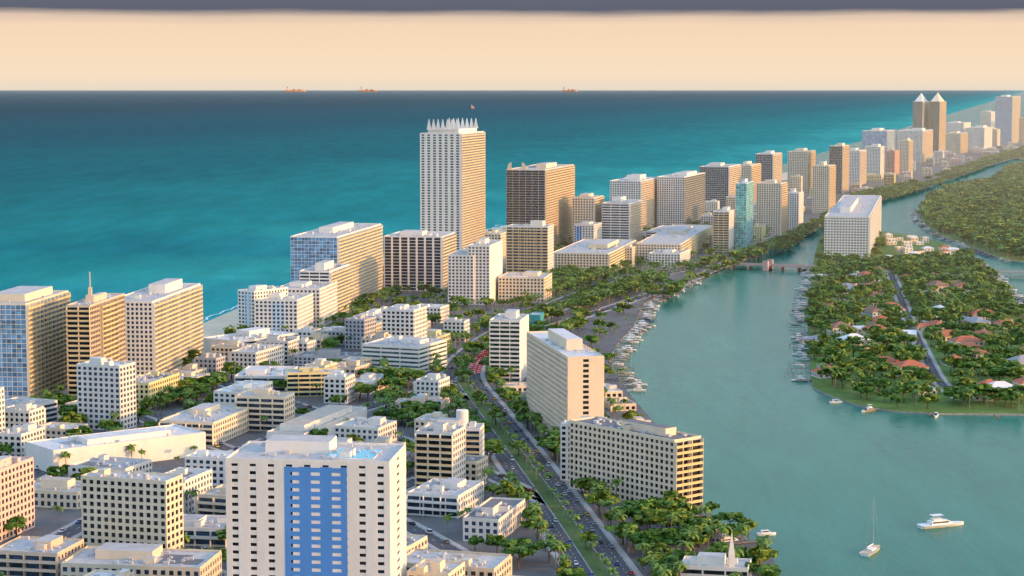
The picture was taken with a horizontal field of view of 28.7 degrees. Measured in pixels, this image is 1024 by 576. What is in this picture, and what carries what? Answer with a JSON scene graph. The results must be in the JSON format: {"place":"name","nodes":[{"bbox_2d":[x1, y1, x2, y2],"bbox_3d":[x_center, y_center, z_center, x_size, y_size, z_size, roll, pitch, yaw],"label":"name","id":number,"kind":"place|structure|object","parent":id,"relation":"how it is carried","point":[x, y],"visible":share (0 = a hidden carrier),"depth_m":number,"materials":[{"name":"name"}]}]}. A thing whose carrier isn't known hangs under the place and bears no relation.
{"place":"outdoors","nodes":[
{"label":"outdoors","id":0,"kind":"place"},
{"bbox_2d":[225,434,406,575],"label":"apartment building","id":1,"kind":"structure","parent":0,"point":[313,505],"depth_m":728.94,"materials":[{"name":"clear concrete"}]},
{"bbox_2d":[53,172,786,418],"bbox_3d":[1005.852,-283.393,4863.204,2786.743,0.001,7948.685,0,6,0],"label":"beach","id":2,"kind":"structure","parent":0,"point":[215,326],"depth_m":1712.69,"materials":[{"name":"beige sand"}]},
{"bbox_2d":[5,402,45,428],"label":"apartment building","id":3,"kind":"structure","parent":2,"relation":"on","point":[21,413],"depth_m":1146.61,"materials":[{"name":"white concrete"}]},
{"bbox_2d":[5,397,57,422],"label":"building","id":4,"kind":"structure","parent":2,"relation":"on","point":[50,406],"depth_m":1204.26,"materials":[{"name":"white concrete"}]},
{"bbox_2d":[0,286,70,398],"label":"high-rise building","id":5,"kind":"structure","parent":2,"relation":"on","point":[33,350],"depth_m":1280.49,"materials":[{"name":"blue glass"}]},
{"bbox_2d":[66,272,125,396],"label":"high-rise building","id":6,"kind":"structure","parent":2,"relation":"on","point":[95,325],"depth_m":1278.00,"materials":[{"name":"beige concrete"}]},
{"bbox_2d":[125,278,203,374],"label":"apartment building","id":7,"kind":"structure","parent":2,"relation":"on","point":[163,325],"depth_m":1390.06,"materials":[{"name":"beige concrete"}]},
{"bbox_2d":[238,284,287,326],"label":"apartment building","id":8,"kind":"structure","parent":2,"relation":"on","point":[247,297],"depth_m":1631.24,"materials":[{"name":"white concrete"}]},
{"bbox_2d":[0,142,1022,575],"bbox_3d":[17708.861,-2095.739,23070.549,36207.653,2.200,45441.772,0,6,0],"label":"ground","id":9,"kind":"structure","parent":0,"point":[452,530],"depth_m":1230.42,"materials":[{"name":"grey concrete"}]},
{"bbox_2d":[0,455,34,541],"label":"apartment building","id":10,"kind":"structure","parent":9,"relation":"on","point":[17,486],"depth_m":900.66,"materials":[{"name":"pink concrete"}]},
{"bbox_2d":[0,423,45,456],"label":"apartment building","id":11,"kind":"structure","parent":9,"relation":"on","point":[16,437],"depth_m":1089.15,"materials":[{"name":"white concrete"}]},
{"bbox_2d":[0,535,83,575],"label":"low-rise building","id":12,"kind":"structure","parent":9,"relation":"on","point":[45,555],"depth_m":808.70,"materials":[{"name":"beige concrete"}]},
{"bbox_2d":[34,475,80,509],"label":"low-rise building","id":13,"kind":"structure","parent":9,"relation":"on","point":[51,491],"depth_m":960.11,"materials":[{"name":"white concrete"}]},
{"bbox_2d":[76,357,136,430],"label":"apartment building","id":14,"kind":"structure","parent":9,"relation":"on","point":[105,387],"depth_m":1177.77,"materials":[{"name":"white concrete"}]},
{"bbox_2d":[68,454,151,478],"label":"building","id":15,"kind":"structure","parent":9,"relation":"on","point":[120,463],"depth_m":1019.26,"materials":[{"name":"white concrete"}]},
{"bbox_2d":[25,424,205,471],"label":"low-rise building","id":16,"kind":"structure","parent":9,"relation":"on","point":[163,442],"depth_m":1072.73,"materials":[{"name":"white concrete"}]},
{"bbox_2d":[81,468,183,548],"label":"apartment building","id":17,"kind":"structure","parent":9,"relation":"on","point":[120,506],"depth_m":835.10,"materials":[{"name":"beige concrete"}]},
{"bbox_2d":[61,542,221,575],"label":"low-rise building","id":18,"kind":"structure","parent":9,"relation":"on","point":[139,559],"depth_m":806.65,"materials":[{"name":"beige concrete"}]},
{"bbox_2d":[136,371,179,409],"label":"building","id":19,"kind":"structure","parent":9,"relation":"on","point":[150,384],"depth_m":1267.12,"materials":[{"name":"beige concrete"}]},
{"bbox_2d":[97,362,242,431],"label":"park trees","id":20,"kind":"object","parent":9,"relation":"on","point":[190,388],"visible":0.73,"depth_m":1266.94,"materials":[{"name":"green plant"}]},
{"bbox_2d":[165,467,211,513],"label":"building","id":21,"kind":"structure","parent":9,"relation":"on","point":[200,479],"depth_m":955.62,"materials":[{"name":"white concrete"}]},
{"bbox_2d":[158,403,248,446],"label":"low-rise building","id":22,"kind":"structure","parent":9,"relation":"on","point":[217,423],"depth_m":1145.79,"materials":[{"name":"beige concrete"}]},
{"bbox_2d":[183,514,225,547],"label":"low-rise building","id":23,"kind":"structure","parent":9,"relation":"on","point":[200,529],"depth_m":879.32,"materials":[{"name":"white concrete"}]},
{"bbox_2d":[185,449,233,487],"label":"building","id":24,"kind":"structure","parent":9,"relation":"on","point":[214,460],"depth_m":999.30,"materials":[{"name":"white concrete"}]},
{"bbox_2d":[195,484,225,514],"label":"building","id":25,"kind":"structure","parent":9,"relation":"on","point":[211,501],"depth_m":922.51,"materials":[{"name":"white concrete"}]},
{"bbox_2d":[213,380,272,403],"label":"building","id":26,"kind":"structure","parent":9,"relation":"on","point":[226,394],"depth_m":1225.09,"materials":[{"name":"white concrete"}]},
{"bbox_2d":[203,327,297,352],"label":"low-rise building","id":27,"kind":"structure","parent":9,"relation":"on","point":[252,335],"depth_m":1507.13,"materials":[{"name":"white concrete"}]},
{"bbox_2d":[229,343,283,374],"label":"building","id":28,"kind":"structure","parent":9,"relation":"on","point":[253,355],"depth_m":1409.52,"materials":[{"name":"white concrete"}]},
{"bbox_2d":[235,387,294,430],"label":"office building","id":29,"kind":"structure","parent":9,"relation":"on","point":[277,408],"depth_m":1173.47,"materials":[{"name":"beige concrete"}]},
{"bbox_2d":[234,365,297,391],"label":"low-rise building","id":30,"kind":"structure","parent":9,"relation":"on","point":[259,373],"depth_m":1336.16,"materials":[{"name":"white concrete"}]},
{"bbox_2d":[255,291,313,331],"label":"apartment building","id":31,"kind":"structure","parent":9,"relation":"on","point":[292,311],"depth_m":1622.82,"materials":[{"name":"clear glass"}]},
{"bbox_2d":[137,415,470,551],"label":"crossroad","id":32,"kind":"structure","parent":9,"relation":"on","point":[434,540],"depth_m":903.84,"materials":[{"name":"asphalt"}]},
{"bbox_2d":[282,280,337,327],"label":"apartment building","id":33,"kind":"structure","parent":9,"relation":"on","point":[325,303],"depth_m":1698.37,"materials":[{"name":"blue concrete"}]},
{"bbox_2d":[287,366,342,396],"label":"office building","id":34,"kind":"structure","parent":9,"relation":"on","point":[301,380],"depth_m":1304.97,"materials":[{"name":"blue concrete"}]},
{"bbox_2d":[267,405,366,438],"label":"block","id":35,"kind":"structure","parent":9,"relation":"on","point":[328,417],"depth_m":1149.32,"materials":[{"name":"beige concrete"}]},
{"bbox_2d":[299,260,350,312],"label":"high-rise building","id":36,"kind":"structure","parent":9,"relation":"on","point":[327,271],"depth_m":1758.92,"materials":[{"name":"white concrete"}]},
{"bbox_2d":[294,348,361,367],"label":"low-rise building","id":37,"kind":"structure","parent":9,"relation":"on","point":[303,358],"depth_m":1441.21,"materials":[{"name":"white concrete"}]},
{"bbox_2d":[290,222,382,301],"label":"building","id":38,"kind":"structure","parent":9,"relation":"on","point":[358,247],"depth_m":1869.59,"materials":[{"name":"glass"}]},
{"bbox_2d":[324,370,354,403],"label":"apartment building","id":39,"kind":"structure","parent":9,"relation":"on","point":[339,382],"depth_m":1276.94,"materials":[{"name":"white concrete"}]},
{"bbox_2d":[345,314,375,348],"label":"apartment building","id":40,"kind":"structure","parent":9,"relation":"on","point":[359,327],"depth_m":1544.42,"materials":[{"name":"white concrete"}]},
{"bbox_2d":[331,416,396,441],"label":"building","id":41,"kind":"structure","parent":9,"relation":"on","point":[370,429],"depth_m":1112.93,"materials":[{"name":"white concrete"}]},
{"bbox_2d":[0,180,803,575],"bbox_3d":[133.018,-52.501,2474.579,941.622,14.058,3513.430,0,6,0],"label":"town trees","id":42,"kind":"object","parent":9,"relation":"on","point":[526,546],"visible":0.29,"depth_m":1199.79,"materials":[{"name":"green plant"}]},
{"bbox_2d":[362,335,446,371],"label":"office building","id":43,"kind":"structure","parent":9,"relation":"on","point":[399,351],"depth_m":1421.32,"materials":[{"name":"white concrete"}]},
{"bbox_2d":[382,304,426,337],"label":"apartment building","id":44,"kind":"structure","parent":9,"relation":"on","point":[405,320],"depth_m":1499.38,"materials":[{"name":"white concrete"}]},
{"bbox_2d":[376,358,458,422],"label":"park trees","id":45,"kind":"object","parent":9,"relation":"on","point":[389,374],"visible":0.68,"depth_m":1262.47,"materials":[{"name":"green plant"}]},
{"bbox_2d":[384,230,456,290],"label":"apartment building","id":46,"kind":"structure","parent":9,"relation":"on","point":[413,258],"depth_m":1989.52,"materials":[{"name":"white concrete"}]},
{"bbox_2d":[413,373,449,403],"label":"building","id":47,"kind":"structure","parent":9,"relation":"on","point":[432,384],"depth_m":1266.22,"materials":[{"name":"white concrete"}]},
{"bbox_2d":[407,558,464,575],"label":"building","id":48,"kind":"structure","parent":9,"relation":"on","point":[435,567],"depth_m":752.83,"materials":[{"name":"beige concrete"}]},
{"bbox_2d":[415,422,465,486],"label":"apartment building","id":49,"kind":"structure","parent":9,"relation":"on","point":[440,449],"depth_m":984.16,"materials":[{"name":"beige concrete"}]},
{"bbox_2d":[406,477,483,518],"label":"building","id":50,"kind":"structure","parent":9,"relation":"on","point":[438,497],"depth_m":943.33,"materials":[{"name":"white concrete"}]},
{"bbox_2d":[420,118,485,250],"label":"skyscraper","id":51,"kind":"structure","parent":9,"relation":"on","point":[452,176],"depth_m":2337.44,"materials":[{"name":"white concrete"}]},
{"bbox_2d":[425,409,483,455],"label":"apartment building","id":52,"kind":"structure","parent":9,"relation":"on","point":[474,438],"depth_m":1043.15,"materials":[{"name":"beige concrete"}]},
{"bbox_2d":[407,548,511,575],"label":"building","id":53,"kind":"structure","parent":9,"relation":"on","point":[486,564],"depth_m":785.26,"materials":[{"name":"beige concrete"}]},
{"bbox_2d":[448,248,473,304],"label":"apartment building","id":54,"kind":"structure","parent":9,"relation":"on","point":[461,272],"depth_m":1860.75,"materials":[{"name":"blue concrete"}]},
{"bbox_2d":[468,237,501,304],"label":"apartment building","id":55,"kind":"structure","parent":9,"relation":"on","point":[486,252],"depth_m":1861.40,"materials":[{"name":"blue concrete"}]},
{"bbox_2d":[463,497,524,540],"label":"building","id":56,"kind":"structure","parent":9,"relation":"on","point":[494,516],"depth_m":895.43,"materials":[{"name":"white concrete"}]},
{"bbox_2d":[489,309,528,381],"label":"tower","id":57,"kind":"structure","parent":9,"relation":"on","point":[508,329],"depth_m":1368.74,"materials":[{"name":"white concrete"}]},
{"bbox_2d":[498,271,551,301],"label":"low-rise building","id":58,"kind":"structure","parent":9,"relation":"on","point":[513,285],"depth_m":1886.14,"materials":[{"name":"beige concrete"}]},
{"bbox_2d":[497,386,559,453],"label":"park trees","id":59,"kind":"object","parent":9,"relation":"on","point":[519,416],"visible":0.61,"depth_m":1178.03,"materials":[{"name":"green plant"}]},
{"bbox_2d":[506,220,553,272],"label":"tower","id":60,"kind":"structure","parent":9,"relation":"on","point":[530,246],"depth_m":2086.50,"materials":[{"name":"beige concrete"}]},
{"bbox_2d":[506,162,574,247],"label":"high-rise building","id":61,"kind":"structure","parent":9,"relation":"on","point":[545,191],"depth_m":2455.56,"materials":[{"name":"brown concrete"}]},
{"bbox_2d":[527,328,603,433],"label":"apartment building","id":62,"kind":"structure","parent":9,"relation":"on","point":[565,374],"depth_m":1129.50,"materials":[{"name":"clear concrete"}]},
{"bbox_2d":[560,416,606,479],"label":"condo","id":63,"kind":"structure","parent":9,"relation":"on","point":[564,448],"depth_m":1025.07,"materials":[{"name":"white concrete"}]},
{"bbox_2d":[572,193,604,242],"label":"tower","id":64,"kind":"structure","parent":9,"relation":"on","point":[586,206],"depth_m":2512.85,"materials":[{"name":"beige concrete"}]},
{"bbox_2d":[515,264,665,310],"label":"park trees","id":65,"kind":"object","parent":9,"relation":"on","point":[568,278],"visible":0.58,"depth_m":1983.84,"materials":[{"name":"green plant"}]},
{"bbox_2d":[554,239,636,271],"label":"low-rise building","id":66,"kind":"structure","parent":9,"relation":"on","point":[585,253],"depth_m":2183.26,"materials":[{"name":"beige concrete"}]},
{"bbox_2d":[467,257,730,575],"bbox_3d":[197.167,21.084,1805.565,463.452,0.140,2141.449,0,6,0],"label":"road","id":67,"kind":"structure","parent":9,"relation":"on","point":[620,556],"depth_m":998.11,"materials":[{"name":"grey asphalt"}]},
{"bbox_2d":[428,226,772,575],"bbox_3d":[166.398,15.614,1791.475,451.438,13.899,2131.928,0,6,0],"label":"trees","id":68,"kind":"object","parent":9,"relation":"on","point":[531,512],"visible":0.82,"depth_m":1142.78,"materials":[{"name":"green plant"}]},
{"bbox_2d":[451,235,769,575],"bbox_3d":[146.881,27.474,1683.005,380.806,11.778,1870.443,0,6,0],"label":"trees","id":69,"kind":"object","parent":9,"relation":"on","point":[495,412],"visible":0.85,"depth_m":1212.78,"materials":[{"name":"green plant"}]},
{"bbox_2d":[439,229,790,575],"bbox_3d":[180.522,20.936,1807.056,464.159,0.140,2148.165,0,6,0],"label":"road","id":70,"kind":"structure","parent":9,"relation":"on","point":[501,462],"depth_m":1046.91,"materials":[{"name":"grey asphalt"}]},
{"bbox_2d":[457,233,787,575],"bbox_3d":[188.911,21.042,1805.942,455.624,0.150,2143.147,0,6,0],"label":"road median","id":71,"kind":"object","parent":9,"relation":"on","point":[595,565],"visible":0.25,"depth_m":1004.95,"materials":[{"name":"green plant"}]},
{"bbox_2d":[610,174,656,228],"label":"tower","id":72,"kind":"structure","parent":9,"relation":"on","point":[643,187],"depth_m":2786.70,"materials":[{"name":"beige concrete"}]},
{"bbox_2d":[569,416,703,508],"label":"apartment building","id":73,"kind":"structure","parent":9,"relation":"on","point":[644,460],"depth_m":968.86,"materials":[{"name":"beige concrete"}]},
{"bbox_2d":[478,224,808,575],"bbox_3d":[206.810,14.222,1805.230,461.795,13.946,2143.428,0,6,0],"label":"trees","id":74,"kind":"object","parent":9,"relation":"on","point":[603,499],"visible":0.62,"depth_m":992.78,"materials":[{"name":"green plant"}]},
{"bbox_2d":[636,224,712,262],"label":"low-rise building","id":75,"kind":"structure","parent":9,"relation":"on","point":[680,237],"depth_m":2404.77,"materials":[{"name":"beige concrete"}]},
{"bbox_2d":[657,170,704,226],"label":"tower","id":76,"kind":"structure","parent":9,"relation":"on","point":[681,197],"depth_m":2844.85,"materials":[{"name":"beige concrete"}]},
{"bbox_2d":[611,490,769,571],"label":"park trees","id":77,"kind":"object","parent":9,"relation":"on","point":[650,509],"visible":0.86,"depth_m":865.22,"materials":[{"name":"green plant"}]},
{"bbox_2d":[681,534,750,575],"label":"white church","id":78,"kind":"structure","parent":9,"relation":"on","point":[709,564],"depth_m":800.31,"materials":[{"name":"clear concrete"}]},
{"bbox_2d":[700,162,741,208],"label":"tower","id":79,"kind":"structure","parent":9,"relation":"on","point":[722,179],"depth_m":3162.28,"materials":[{"name":"beige concrete"}]},
{"bbox_2d":[713,206,734,253],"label":"tower","id":80,"kind":"structure","parent":9,"relation":"on","point":[724,226],"depth_m":2427.72,"materials":[{"name":"beige concrete"}]},
{"bbox_2d":[735,178,753,249],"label":"teal glass tower","id":81,"kind":"structure","parent":9,"relation":"on","point":[744,213],"depth_m":2462.75,"materials":[{"name":"glass"}]},
{"bbox_2d":[756,150,781,181],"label":"tower","id":82,"kind":"structure","parent":9,"relation":"on","point":[770,161],"depth_m":3464.90,"materials":[{"name":"beige concrete"}]},
{"bbox_2d":[756,179,787,234],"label":"tower","id":83,"kind":"structure","parent":9,"relation":"on","point":[772,203],"depth_m":2747.70,"materials":[{"name":"beige concrete"}]},
{"bbox_2d":[788,188,803,228],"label":"tower","id":84,"kind":"structure","parent":9,"relation":"on","point":[795,206],"depth_m":2855.87,"materials":[{"name":"white concrete"}]},
{"bbox_2d":[787,148,815,191],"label":"tower","id":85,"kind":"structure","parent":9,"relation":"on","point":[801,161],"depth_m":3898.14,"materials":[{"name":"beige concrete"}]},
{"bbox_2d":[812,161,835,213],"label":"tower","id":86,"kind":"structure","parent":9,"relation":"on","point":[824,187],"depth_m":3202.21,"materials":[{"name":"beige concrete"}]},
{"bbox_2d":[649,148,1023,298],"bbox_3d":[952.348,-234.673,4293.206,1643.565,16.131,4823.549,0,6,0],"label":"trees","id":87,"kind":"object","parent":9,"relation":"on","point":[670,287],"visible":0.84,"depth_m":2802.61,"materials":[{"name":"green plant"}]},
{"bbox_2d":[929,93,946,152],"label":"skyscraper","id":88,"kind":"structure","parent":9,"relation":"on","point":[937,113],"depth_m":5774.63,"materials":[{"name":"beige concrete"}]},
{"bbox_2d":[995,95,1020,143],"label":"tower","id":89,"kind":"structure","parent":9,"relation":"on","point":[1007,115],"depth_m":7287.37,"materials":[{"name":"beige concrete"}]},
{"bbox_2d":[0,90,1023,575],"bbox_3d":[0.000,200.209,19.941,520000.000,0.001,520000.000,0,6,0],"label":"sea","id":90,"kind":"structure","parent":0,"point":[220,196],"depth_m":3002.16,"materials":[{"name":"liquid"}]},
{"bbox_2d":[613,278,700,391],"bbox_3d":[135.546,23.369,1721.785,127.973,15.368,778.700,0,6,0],"label":"moored boats","id":91,"kind":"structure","parent":90,"relation":"on","point":[631,337],"depth_m":1622.55,"materials":[{"name":"white plastic"}]},
{"bbox_2d":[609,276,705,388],"bbox_3d":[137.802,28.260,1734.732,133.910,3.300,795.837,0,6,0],"label":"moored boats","id":92,"kind":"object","parent":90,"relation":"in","point":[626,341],"depth_m":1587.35,"materials":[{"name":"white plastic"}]},
{"bbox_2d":[790,264,811,381],"bbox_3d":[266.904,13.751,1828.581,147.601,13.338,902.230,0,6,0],"label":"moored boats","id":93,"kind":"object","parent":90,"relation":"on","point":[799,316],"visible":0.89,"depth_m":1737.34,"materials":[{"name":"white plastic"}]},
{"bbox_2d":[0,0,1023,89],"label":"sky","id":94,"kind":"structure","parent":0,"point":[45,44],"materials":[{"name":"beige"}]},
{"bbox_2d":[602,196,642,241],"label":"tower","id":95,"kind":"structure","parent":0,"point":[622,217],"depth_m":2503.16,"materials":[{"name":"white concrete"}]},
{"bbox_2d":[829,143,849,193],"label":"tower","id":96,"kind":"structure","parent":0,"point":[839,155],"depth_m":3835.49,"materials":[{"name":"beige concrete"}]},
{"bbox_2d":[849,148,866,184],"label":"tower","id":97,"kind":"structure","parent":0,"point":[857,165],"depth_m":4155.09,"materials":[{"name":"white concrete"}]},
{"bbox_2d":[864,144,885,178],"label":"tower","id":98,"kind":"structure","parent":0,"point":[876,159],"depth_m":4449.60,"materials":[{"name":"white concrete"}]},
{"bbox_2d":[862,128,896,149],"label":"building","id":99,"kind":"structure","parent":0,"point":[887,138],"depth_m":5658.27,"materials":[{"name":"concrete"}]},
{"bbox_2d":[897,128,932,162],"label":"tower","id":100,"kind":"structure","parent":0,"point":[922,138],"depth_m":5413.83,"materials":[{"name":"white concrete"}]},
{"bbox_2d":[808,231,1023,415],"bbox_3d":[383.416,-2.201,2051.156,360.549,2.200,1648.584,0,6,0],"label":"island ground","id":101,"kind":"structure","parent":0,"point":[944,405],"depth_m":1342.72,"materials":[{"name":"green plant"}]},
{"bbox_2d":[824,195,881,257],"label":"high-rise building","id":102,"kind":"structure","parent":101,"relation":"on","point":[852,224],"depth_m":2343.52,"materials":[{"name":"white concrete"}]},
{"bbox_2d":[799,266,1023,398],"bbox_3d":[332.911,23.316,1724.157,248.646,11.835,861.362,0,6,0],"label":"houses","id":103,"kind":"structure","parent":101,"relation":"on","point":[875,315],"depth_m":1618.58,"materials":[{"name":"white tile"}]},
{"bbox_2d":[803,248,1023,410],"bbox_3d":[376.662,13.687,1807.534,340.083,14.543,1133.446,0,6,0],"label":"trees","id":104,"kind":"object","parent":101,"relation":"on","point":[975,272],"visible":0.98,"depth_m":1643.80,"materials":[{"name":"green plant"}]},
{"bbox_2d":[887,274,952,397],"bbox_3d":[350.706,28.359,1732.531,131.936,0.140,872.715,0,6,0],"label":"road","id":105,"kind":"structure","parent":101,"relation":"on","point":[930,361],"depth_m":1583.36,"materials":[{"name":"grey asphalt"}]},
{"bbox_2d":[883,233,958,259],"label":"houses","id":106,"kind":"structure","parent":101,"relation":"on","point":[906,247],"depth_m":2521.05,"materials":[{"name":"concrete"}]},
{"bbox_2d":[921,214,1023,262],"bbox_3d":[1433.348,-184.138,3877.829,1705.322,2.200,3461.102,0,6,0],"label":"shoreline","id":107,"kind":"structure","parent":0,"point":[952,235],"depth_m":2581.76,"materials":[{"name":"green plant"}]},
{"bbox_2d":[914,161,1023,258],"bbox_3d":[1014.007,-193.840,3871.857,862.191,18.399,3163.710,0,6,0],"label":"trees","id":108,"kind":"object","parent":107,"relation":"on","point":[989,211],"visible":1,"depth_m":3127.86,"materials":[{"name":"green plant"}]},
{"bbox_2d":[966,125,992,149],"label":"building","id":109,"kind":"structure","parent":0,"point":[980,136],"depth_m":6536.10,"materials":[{"name":"white concrete"}]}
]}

